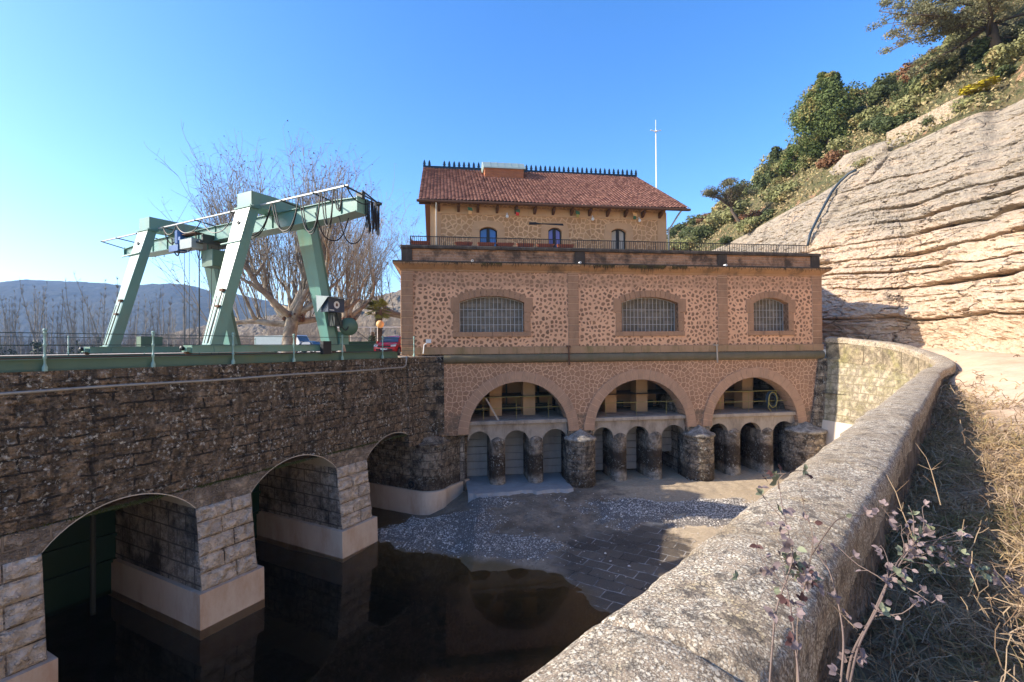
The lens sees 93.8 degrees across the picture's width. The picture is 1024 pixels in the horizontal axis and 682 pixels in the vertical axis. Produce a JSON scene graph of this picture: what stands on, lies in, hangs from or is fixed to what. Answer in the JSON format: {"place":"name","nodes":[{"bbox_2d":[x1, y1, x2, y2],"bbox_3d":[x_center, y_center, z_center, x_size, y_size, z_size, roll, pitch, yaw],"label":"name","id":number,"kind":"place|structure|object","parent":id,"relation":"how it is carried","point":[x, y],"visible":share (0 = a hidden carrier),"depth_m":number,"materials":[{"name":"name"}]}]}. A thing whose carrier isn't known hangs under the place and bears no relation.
{"place":"outdoors","nodes":[
{"label":"outdoors","id":0,"kind":"place"},
{"bbox_2d":[0,279,287,351],"bbox_3d":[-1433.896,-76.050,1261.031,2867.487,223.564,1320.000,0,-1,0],"label":"hills","id":1,"kind":"structure","parent":0,"point":[91,291],"depth_m":1058.09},
{"bbox_2d":[0,351,403,355],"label":"yard","id":2,"kind":"structure","parent":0,"point":[122,353],"depth_m":66.63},
{"bbox_2d":[145,120,387,352],"bbox_3d":[-16.637,-6.710,34.021,16.039,16.591,14.401,0,-1,-27],"label":"plane tree","id":3,"kind":"object","parent":2,"relation":"on","point":[292,314],"visible":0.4,"depth_m":33.66,"materials":[{"name":"brown plant"}]},
{"bbox_2d":[254,335,308,351],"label":"van","id":4,"kind":"object","parent":2,"relation":"on","point":[272,340],"visible":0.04,"depth_m":65.83,"materials":[{"name":"white paint"}]},
{"bbox_2d":[266,164,418,351],"bbox_3d":[-16.747,-7.293,48.121,15.695,18.115,11.769,0,-1,0],"label":"plane tree","id":5,"kind":"object","parent":2,"relation":"on","point":[369,271],"visible":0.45,"depth_m":47.00,"materials":[{"name":"brown plant"}]},
{"bbox_2d":[345,341,379,351],"bbox_3d":[-12.503,0.600,39.997,2.700,1.120,1.300,0,-1,0],"label":"waste container","id":6,"kind":"object","parent":2,"relation":"on","point":[348,348],"visible":0.43,"depth_m":39.43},
{"bbox_2d":[364,297,391,340],"bbox_3d":[-13.285,-1.560,47.520,2.800,5.628,2.931,0,-1,0],"label":"palm tree","id":7,"kind":"object","parent":2,"relation":"on","point":[378,313],"visible":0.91,"depth_m":47.27,"materials":[{"name":"green plant"}]},
{"bbox_2d":[349,208,425,318],"bbox_3d":[-11.201,-6.121,51.834,12.483,15.716,11.081,0,-1,0],"label":"plane tree","id":8,"kind":"object","parent":2,"relation":"on","point":[395,314],"visible":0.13,"depth_m":49.20,"materials":[{"name":"brown plant"}]},
{"bbox_2d":[374,336,402,354],"bbox_3d":[-9.272,0.345,37.479,2.160,1.520,4.080,-1,-1,6],"label":"parked car","id":9,"kind":"object","parent":2,"relation":"on","point":[395,348],"visible":0.56,"depth_m":36.04,"materials":[{"name":"red paint"}]},
{"bbox_2d":[159,290,400,345],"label":"wooded hill","id":10,"kind":"structure","parent":0,"point":[396,301],"depth_m":161.17,"materials":[{"name":"foliage"},{"name":"plant"},{"name":"rock"}]},
{"bbox_2d":[45,506,610,681],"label":"water","id":11,"kind":"structure","parent":0,"point":[377,611],"depth_m":16.26,"materials":[{"name":"black liquid"}]},
{"bbox_2d":[6,349,844,397],"bbox_3d":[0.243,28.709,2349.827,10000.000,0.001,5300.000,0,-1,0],"label":"ground","id":12,"kind":"structure","parent":0,"point":[619,392],"depth_m":32.41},
{"bbox_2d":[0,298,12,353],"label":"bare poplar","id":13,"kind":"object","parent":12,"relation":"on","point":[2,351],"visible":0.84,"depth_m":88.44,"materials":[{"name":"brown plant"}]},
{"bbox_2d":[1,289,19,354],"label":"bare poplar","id":14,"kind":"object","parent":12,"relation":"on","point":[11,351],"visible":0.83,"depth_m":91.64,"materials":[{"name":"brown plant"}]},
{"bbox_2d":[0,285,25,354],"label":"bare poplar","id":15,"kind":"object","parent":12,"relation":"on","point":[2,306],"visible":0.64,"depth_m":99.79,"materials":[{"name":"brown plant"}]},
{"bbox_2d":[19,278,49,354],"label":"bare poplar","id":16,"kind":"object","parent":12,"relation":"on","point":[34,337],"visible":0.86,"depth_m":88.86,"materials":[{"name":"brown plant"}]},
{"bbox_2d":[29,289,42,352],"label":"bare poplar","id":17,"kind":"object","parent":12,"relation":"on","point":[38,312],"visible":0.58,"depth_m":118.37,"materials":[{"name":"brown plant"}]},
{"bbox_2d":[26,281,50,354],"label":"bare poplar","id":18,"kind":"object","parent":12,"relation":"on","point":[35,319],"visible":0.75,"depth_m":110.09,"materials":[{"name":"brown plant"}]},
{"bbox_2d":[41,298,56,352],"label":"bare poplar","id":19,"kind":"object","parent":12,"relation":"on","point":[47,343],"visible":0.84,"depth_m":83.91,"materials":[{"name":"brown plant"}]},
{"bbox_2d":[49,288,67,352],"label":"bare poplar","id":20,"kind":"object","parent":12,"relation":"on","point":[60,326],"visible":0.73,"depth_m":99.60,"materials":[{"name":"brown plant"}]},
{"bbox_2d":[59,290,80,352],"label":"bare poplar","id":21,"kind":"object","parent":12,"relation":"on","point":[69,335],"visible":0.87,"depth_m":83.81,"materials":[{"name":"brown plant"}]},
{"bbox_2d":[64,278,87,353],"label":"bare poplar","id":22,"kind":"object","parent":12,"relation":"on","point":[83,331],"visible":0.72,"depth_m":109.02,"materials":[{"name":"brown plant"}]},
{"bbox_2d":[74,275,109,353],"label":"bare poplar","id":23,"kind":"object","parent":12,"relation":"on","point":[89,309],"visible":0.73,"depth_m":119.08,"materials":[{"name":"brown plant"}]},
{"bbox_2d":[84,292,102,353],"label":"bare poplar","id":24,"kind":"object","parent":12,"relation":"on","point":[88,331],"visible":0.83,"depth_m":90.19,"materials":[{"name":"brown plant"}]},
{"bbox_2d":[133,295,150,346],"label":"bare poplar","id":25,"kind":"object","parent":12,"relation":"on","point":[145,328],"visible":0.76,"depth_m":97.19,"materials":[{"name":"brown plant"}]},
{"bbox_2d":[144,288,161,346],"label":"bare poplar","id":26,"kind":"object","parent":12,"relation":"on","point":[153,322],"visible":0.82,"depth_m":87.70,"materials":[{"name":"brown plant"}]},
{"bbox_2d":[152,285,175,352],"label":"bare poplar","id":27,"kind":"object","parent":12,"relation":"on","point":[163,332],"visible":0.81,"depth_m":84.40,"materials":[{"name":"brown plant"}]},
{"bbox_2d":[179,286,200,344],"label":"bare poplar","id":28,"kind":"object","parent":12,"relation":"on","point":[187,320],"visible":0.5,"depth_m":105.41,"materials":[{"name":"brown plant"}]},
{"bbox_2d":[1,306,400,354],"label":"bare woodland","id":29,"kind":"object","parent":12,"relation":"on","point":[243,341],"visible":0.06,"depth_m":129.81,"materials":[{"name":"plant"}]},
{"bbox_2d":[392,160,832,501],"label":"power house","id":30,"kind":"structure","parent":12,"relation":"on","point":[617,296],"depth_m":30.26,"materials":[{"name":"stone"}]},
{"bbox_2d":[480,228,496,245],"bbox_3d":[-1.578,-6.093,31.699,1.204,2.800,0.090,0,-1,-8],"label":"window","id":31,"kind":"structure","parent":30,"relation":"in","point":[485,232],"depth_m":31.71,"materials":[{"name":"glass"}]},
{"bbox_2d":[459,297,522,331],"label":"window","id":32,"kind":"structure","parent":30,"relation":"in","point":[482,314],"depth_m":28.95,"materials":[{"name":"metal"}]},
{"bbox_2d":[548,229,560,246],"bbox_3d":[2.853,-6.159,32.344,0.974,2.870,0.090,0,-1,-8],"label":"balcony door","id":33,"kind":"structure","parent":30,"relation":"in","point":[552,233],"depth_m":32.35,"materials":[{"name":"glass"}]},
{"bbox_2d":[612,229,624,248],"bbox_3d":[7.273,-6.219,32.987,1.098,2.930,0.090,0,-1,-8],"label":"balcony door","id":34,"kind":"structure","parent":30,"relation":"in","point":[617,235],"depth_m":33.00,"materials":[{"name":"glass"}]},
{"bbox_2d":[622,298,674,330],"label":"window","id":35,"kind":"structure","parent":30,"relation":"in","point":[639,314],"depth_m":30.39,"materials":[{"name":"metal"}]},
{"bbox_2d":[754,299,783,330],"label":"window","id":36,"kind":"structure","parent":30,"relation":"in","point":[768,313],"depth_m":31.58,"materials":[{"name":"metal"}]},
{"bbox_2d":[765,391,777,410],"bbox_3d":[17.089,3.938,31.482,0.829,1.350,0.218,0,-1,-8],"label":"coiled hose","id":37,"kind":"object","parent":30,"relation":"hanging from","point":[768,394],"visible":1,"depth_m":31.46,"materials":[{"name":"yellow paint"}]},
{"bbox_2d":[0,0,964,424],"label":"sky","id":38,"kind":"structure","parent":0,"point":[85,85],"materials":[{"name":"blue"}]},
{"bbox_2d":[378,463,789,613],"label":"riverbed","id":39,"kind":"structure","parent":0,"point":[643,571],"depth_m":23.34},
{"bbox_2d":[0,356,468,681],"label":"dam","id":40,"kind":"structure","parent":39,"relation":"on","point":[171,500],"depth_m":17.49,"materials":[{"name":"stone"}]},
{"bbox_2d":[0,336,255,354],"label":"land railing","id":41,"kind":"object","parent":40,"relation":"on","point":[68,345],"visible":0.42,"depth_m":21.23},
{"bbox_2d":[0,352,278,357],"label":"runway girder","id":42,"kind":"object","parent":40,"relation":"on","point":[128,354],"visible":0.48,"depth_m":21.48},
{"bbox_2d":[79,184,404,354],"bbox_3d":[-13.355,-2.532,21.629,16.454,6.680,9.984,0,-1,-1],"label":"gantry crane","id":43,"kind":"object","parent":42,"relation":"on","point":[223,270],"visible":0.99,"depth_m":21.39,"materials":[{"name":"metal"}]},
{"bbox_2d":[0,351,398,372],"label":"runway girder","id":44,"kind":"object","parent":40,"relation":"on","point":[36,364],"visible":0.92,"depth_m":15.94,"materials":[{"name":"metal"}]},
{"bbox_2d":[0,356,406,395],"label":"conduit","id":45,"kind":"object","parent":40,"relation":"attached to","point":[106,386],"visible":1,"depth_m":15.91,"materials":[{"name":"metal"}]},
{"bbox_2d":[0,328,414,370],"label":"river railing","id":46,"kind":"object","parent":40,"relation":"on","point":[45,366],"visible":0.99,"depth_m":17.19,"materials":[{"name":"metal"}]},
{"bbox_2d":[378,490,753,589],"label":"gravel","id":47,"kind":"structure","parent":39,"relation":"on","point":[713,509],"depth_m":24.33,"materials":[{"name":"gravel"}]},
{"bbox_2d":[522,336,955,681],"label":"river wall","id":48,"kind":"structure","parent":39,"relation":"on","point":[698,614],"depth_m":2.87,"materials":[{"name":"stone"}]},
{"bbox_2d":[755,474,806,681],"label":"bramble","id":49,"kind":"object","parent":48,"relation":"on","point":[788,544],"visible":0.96,"depth_m":1.89,"materials":[{"name":"brown plant"}]},
{"bbox_2d":[762,464,813,488],"bbox_3d":[1.191,0.567,2.063,0.216,0.106,0.149,0,-1,0],"label":"bramble","id":50,"kind":"object","parent":49,"relation":"attached to","point":[775,473],"visible":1,"depth_m":2.04,"materials":[{"name":"red plant"}]},
{"bbox_2d":[749,543,814,681],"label":"bramble","id":51,"kind":"object","parent":48,"relation":"on","point":[793,643],"visible":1,"depth_m":1.64,"materials":[{"name":"brown plant"}]},
{"bbox_2d":[732,518,857,630],"bbox_3d":[1.182,0.989,2.001,0.485,0.440,0.195,0,-1,-14],"label":"bramble","id":52,"kind":"object","parent":48,"relation":"on","point":[816,577],"visible":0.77,"depth_m":1.97,"materials":[{"name":"brown plant"}]},
{"bbox_2d":[795,478,822,681],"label":"bramble","id":53,"kind":"object","parent":48,"relation":"on","point":[802,596],"visible":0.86,"depth_m":1.87,"materials":[{"name":"red plant"}]},
{"bbox_2d":[799,512,845,681],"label":"bramble","id":54,"kind":"object","parent":48,"relation":"on","point":[833,668],"visible":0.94,"depth_m":2.04,"materials":[{"name":"brown plant"}]},
{"bbox_2d":[667,0,1023,250],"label":"hillside","id":55,"kind":"structure","parent":0,"point":[1018,92],"depth_m":43.90,"materials":[{"name":"plant"}]},
{"bbox_2d":[679,236,701,249],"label":"shrub","id":56,"kind":"object","parent":55,"relation":"on","point":[693,239],"visible":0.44,"depth_m":70.76,"materials":[{"name":"green plant"}]},
{"bbox_2d":[685,215,709,225],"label":"shrub","id":57,"kind":"object","parent":55,"relation":"on","point":[691,221],"visible":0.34,"depth_m":86.82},
{"bbox_2d":[690,225,714,238],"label":"shrub","id":58,"kind":"object","parent":55,"relation":"on","point":[703,232],"visible":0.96,"depth_m":70.62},
{"bbox_2d":[702,208,727,227],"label":"shrub","id":59,"kind":"object","parent":55,"relation":"on","point":[715,218],"visible":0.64,"depth_m":70.18,"materials":[{"name":"green plant"}]},
{"bbox_2d":[700,177,757,233],"bbox_3d":[26.793,-16.423,59.318,5.698,6.893,6.075,-1,-1,45],"label":"pine tree","id":60,"kind":"object","parent":55,"relation":"on","point":[732,195],"visible":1,"depth_m":59.03,"materials":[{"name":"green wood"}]},
{"bbox_2d":[721,198,750,222],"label":"shrub","id":61,"kind":"object","parent":55,"relation":"on","point":[740,206],"visible":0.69,"depth_m":65.48,"materials":[{"name":"green plant"}]},
{"bbox_2d":[733,216,760,232],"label":"shrub","id":62,"kind":"object","parent":55,"relation":"on","point":[753,220],"visible":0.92,"depth_m":57.20,"materials":[{"name":"green plant"}]},
{"bbox_2d":[734,210,760,224],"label":"shrub","id":63,"kind":"object","parent":55,"relation":"on","point":[752,214],"visible":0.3,"depth_m":60.99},
{"bbox_2d":[744,183,767,195],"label":"shrub","id":64,"kind":"object","parent":55,"relation":"on","point":[758,186],"visible":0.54,"depth_m":66.30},
{"bbox_2d":[752,171,773,185],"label":"shrub","id":65,"kind":"object","parent":55,"relation":"on","point":[757,180],"visible":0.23,"depth_m":66.03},
{"bbox_2d":[759,208,776,220],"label":"shrub","id":66,"kind":"object","parent":55,"relation":"on","point":[770,211],"visible":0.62,"depth_m":55.28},
{"bbox_2d":[764,146,784,186],"bbox_3d":[34.929,-22.959,63.142,3.517,5.852,3.438,0,-1,0],"label":"pine tree","id":67,"kind":"object","parent":55,"relation":"on","point":[775,153],"visible":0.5,"depth_m":62.91,"materials":[{"name":"green plant"}]},
{"bbox_2d":[754,182,800,203],"bbox_3d":[31.138,-17.077,55.976,4.014,2.507,4.987,-7,6,-31],"label":"shrub","id":68,"kind":"object","parent":55,"relation":"on","point":[779,195],"visible":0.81,"depth_m":55.13,"materials":[{"name":"green plant"}]},
{"bbox_2d":[770,158,798,176],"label":"shrub","id":69,"kind":"object","parent":55,"relation":"on","point":[774,166],"visible":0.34,"depth_m":60.70,"materials":[{"name":"green plant"}]},
{"bbox_2d":[775,143,802,176],"bbox_3d":[35.366,-22.290,60.007,4.615,5.015,5.062,0,-1,0],"label":"pine tree","id":70,"kind":"object","parent":55,"relation":"on","point":[788,156],"visible":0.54,"depth_m":59.76,"materials":[{"name":"green plant"}]},
{"bbox_2d":[796,153,818,170],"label":"shrub","id":71,"kind":"object","parent":55,"relation":"on","point":[806,161],"visible":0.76,"depth_m":56.36,"materials":[{"name":"green plant"}]},
{"bbox_2d":[782,70,868,158],"bbox_3d":[36.816,-25.873,55.539,9.630,11.219,7.920,0,-1,0],"label":"pine tree","id":72,"kind":"object","parent":55,"relation":"on","point":[827,97],"visible":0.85,"depth_m":54.16,"materials":[{"name":"green plant"}]},
{"bbox_2d":[815,150,848,168],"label":"shrub","id":73,"kind":"object","parent":55,"relation":"on","point":[829,160],"visible":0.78,"depth_m":48.56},
{"bbox_2d":[826,135,853,153],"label":"shrub","id":74,"kind":"object","parent":55,"relation":"on","point":[840,143],"visible":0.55,"depth_m":49.45,"materials":[{"name":"green plant"}]},
{"bbox_2d":[667,0,1023,250],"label":"ground cover","id":75,"kind":"object","parent":55,"relation":"on","point":[943,121],"visible":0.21,"depth_m":45.00,"materials":[{"name":"green plant"}]},
{"bbox_2d":[848,106,885,125],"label":"shrub","id":76,"kind":"object","parent":55,"relation":"on","point":[858,118],"visible":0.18,"depth_m":51.17,"materials":[{"name":"green plant"}]},
{"bbox_2d":[829,136,909,174],"bbox_3d":[33.798,-16.585,45.726,4.309,3.506,8.770,0,-1,0],"label":"rock outcrop","id":77,"kind":"object","parent":55,"relation":"on","point":[844,161],"visible":0.48,"depth_m":43.76,"materials":[{"name":"stone"}]},
{"bbox_2d":[860,105,887,119],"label":"shrub","id":78,"kind":"object","parent":55,"relation":"on","point":[866,112],"visible":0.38,"depth_m":49.60,"materials":[{"name":"green plant"}]},
{"bbox_2d":[859,111,889,132],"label":"shrub","id":79,"kind":"object","parent":55,"relation":"on","point":[866,123],"visible":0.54,"depth_m":48.71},
{"bbox_2d":[866,84,890,106],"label":"shrub","id":80,"kind":"object","parent":55,"relation":"on","point":[876,95],"visible":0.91,"depth_m":51.28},
{"bbox_2d":[871,72,898,87],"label":"shrub","id":81,"kind":"object","parent":55,"relation":"on","point":[887,79],"visible":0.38,"depth_m":56.35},
{"bbox_2d":[873,112,919,136],"bbox_3d":[35.629,-19.939,44.657,3.543,2.169,2.742,-2,-6,20],"label":"shrub","id":82,"kind":"object","parent":55,"relation":"on","point":[893,122],"visible":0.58,"depth_m":44.22,"materials":[{"name":"plant"}]},
{"bbox_2d":[892,106,915,116],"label":"shrub","id":83,"kind":"object","parent":55,"relation":"on","point":[905,108],"visible":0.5,"depth_m":45.15,"materials":[{"name":"green plant"}]},
{"bbox_2d":[890,92,922,113],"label":"shrub","id":84,"kind":"object","parent":55,"relation":"on","point":[911,103],"visible":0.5,"depth_m":45.77,"materials":[{"name":"green plant"}]},
{"bbox_2d":[896,62,918,79],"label":"shrub","id":85,"kind":"object","parent":55,"relation":"on","point":[902,70],"visible":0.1,"depth_m":52.80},
{"bbox_2d":[900,73,921,94],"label":"shrub","id":86,"kind":"object","parent":55,"relation":"on","point":[906,85],"visible":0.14,"depth_m":48.00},
{"bbox_2d":[886,95,968,140],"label":"retaining wall","id":87,"kind":"structure","parent":55,"relation":"on","point":[939,112],"depth_m":40.77,"materials":[{"name":"stone"}]},
{"bbox_2d":[908,64,953,95],"bbox_3d":[39.633,-24.535,45.352,3.563,2.132,3.845,-1,-2,-29],"label":"shrub","id":88,"kind":"object","parent":55,"relation":"on","point":[921,86],"visible":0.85,"depth_m":44.84,"materials":[{"name":"green plant"}]},
{"bbox_2d":[919,59,962,81],"bbox_3d":[40.172,-24.966,44.651,3.698,2.362,2.706,0,-1,-20],"label":"shrub","id":89,"kind":"object","parent":55,"relation":"on","point":[931,67],"visible":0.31,"depth_m":44.05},
{"bbox_2d":[863,0,1023,77],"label":"aleppo pine","id":90,"kind":"object","parent":55,"relation":"on","point":[926,15],"visible":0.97,"depth_m":40.31,"materials":[{"name":"green plant"}]},
{"bbox_2d":[940,56,967,80],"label":"shrub","id":91,"kind":"object","parent":55,"relation":"on","point":[952,74],"visible":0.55,"depth_m":43.67,"materials":[{"name":"green plant"}]},
{"bbox_2d":[948,45,971,65],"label":"shrub","id":92,"kind":"object","parent":55,"relation":"on","point":[963,53],"visible":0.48,"depth_m":43.46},
{"bbox_2d":[949,92,992,112],"bbox_3d":[36.611,-18.734,38.122,2.667,1.575,2.878,2,7,-16],"label":"shrub","id":93,"kind":"object","parent":55,"relation":"on","point":[961,104],"visible":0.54,"depth_m":37.75,"materials":[{"name":"green plant"}]},
{"bbox_2d":[966,36,991,64],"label":"shrub","id":94,"kind":"object","parent":55,"relation":"on","point":[977,51],"visible":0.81,"depth_m":40.87,"materials":[{"name":"plant"}]},
{"bbox_2d":[958,76,1002,95],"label":"yellow bush","id":95,"kind":"object","parent":55,"relation":"on","point":[970,89],"visible":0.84,"depth_m":37.83,"materials":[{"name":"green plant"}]},
{"bbox_2d":[972,48,994,73],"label":"shrub","id":96,"kind":"object","parent":55,"relation":"on","point":[980,65],"visible":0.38,"depth_m":39.95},
{"bbox_2d":[982,41,1023,70],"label":"shrub","id":97,"kind":"object","parent":55,"relation":"on","point":[1001,54],"visible":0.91,"depth_m":38.09,"materials":[{"name":"green plant"}]},
{"bbox_2d":[992,64,1020,78],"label":"shrub","id":98,"kind":"object","parent":55,"relation":"on","point":[1006,69],"visible":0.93,"depth_m":37.41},
{"bbox_2d":[1002,23,1023,43],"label":"shrub","id":99,"kind":"object","parent":55,"relation":"on","point":[1011,39],"visible":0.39,"depth_m":39.72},
{"bbox_2d":[712,99,1023,354],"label":"cliff","id":100,"kind":"structure","parent":0,"point":[919,243],"depth_m":33.63,"materials":[{"name":"stone"}]},
{"bbox_2d":[806,169,856,245],"bbox_3d":[29.171,-12.181,44.201,4.627,6.978,1.296,0,-1,0],"label":"drain hose","id":101,"kind":"object","parent":100,"relation":"hanging from","point":[825,203],"visible":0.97,"depth_m":44.45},
{"bbox_2d":[824,347,1023,681],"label":"ground","id":102,"kind":"structure","parent":0,"point":[998,367],"depth_m":10.46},
{"bbox_2d":[828,348,1023,681],"bbox_3d":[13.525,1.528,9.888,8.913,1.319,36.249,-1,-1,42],"label":"dry grass","id":103,"kind":"structure","parent":102,"relation":"on","point":[969,520],"depth_m":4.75,"materials":[{"name":"plant"}]},
{"bbox_2d":[830,499,954,681],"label":"bramble","id":104,"kind":"object","parent":103,"relation":"on","point":[928,529],"visible":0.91,"depth_m":2.32,"materials":[{"name":"brown plant"}]},
{"bbox_2d":[845,524,973,681],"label":"bramble","id":105,"kind":"object","parent":103,"relation":"on","point":[899,573],"visible":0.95,"depth_m":2.29,"materials":[{"name":"brown plant"}]},
{"bbox_2d":[905,545,1023,595],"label":"bramble","id":106,"kind":"object","parent":103,"relation":"on","point":[995,577],"visible":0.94,"depth_m":2.47,"materials":[{"name":"brown plant"}]},
{"bbox_2d":[810,499,933,555],"bbox_3d":[1.732,0.917,2.235,1.066,0.261,0.269,0,-1,-40],"label":"bramble","id":107,"kind":"object","parent":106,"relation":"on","point":[891,519],"visible":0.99,"depth_m":2.35,"materials":[{"name":"brown plant"}]},
{"bbox_2d":[936,389,989,405],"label":"dry bush","id":108,"kind":"object","parent":102,"relation":"on","point":[945,398],"visible":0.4,"depth_m":14.89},
{"bbox_2d":[942,591,1023,631],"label":"dry bush","id":109,"kind":"object","parent":102,"relation":"on","point":[994,609],"visible":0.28,"depth_m":3.65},
{"bbox_2d":[950,476,1023,503],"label":"dry bush","id":110,"kind":"object","parent":102,"relation":"on","point":[1015,490],"visible":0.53,"depth_m":6.28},
{"bbox_2d":[960,457,1023,477],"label":"dry bush","id":111,"kind":"object","parent":102,"relation":"on","point":[990,459],"visible":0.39,"depth_m":7.49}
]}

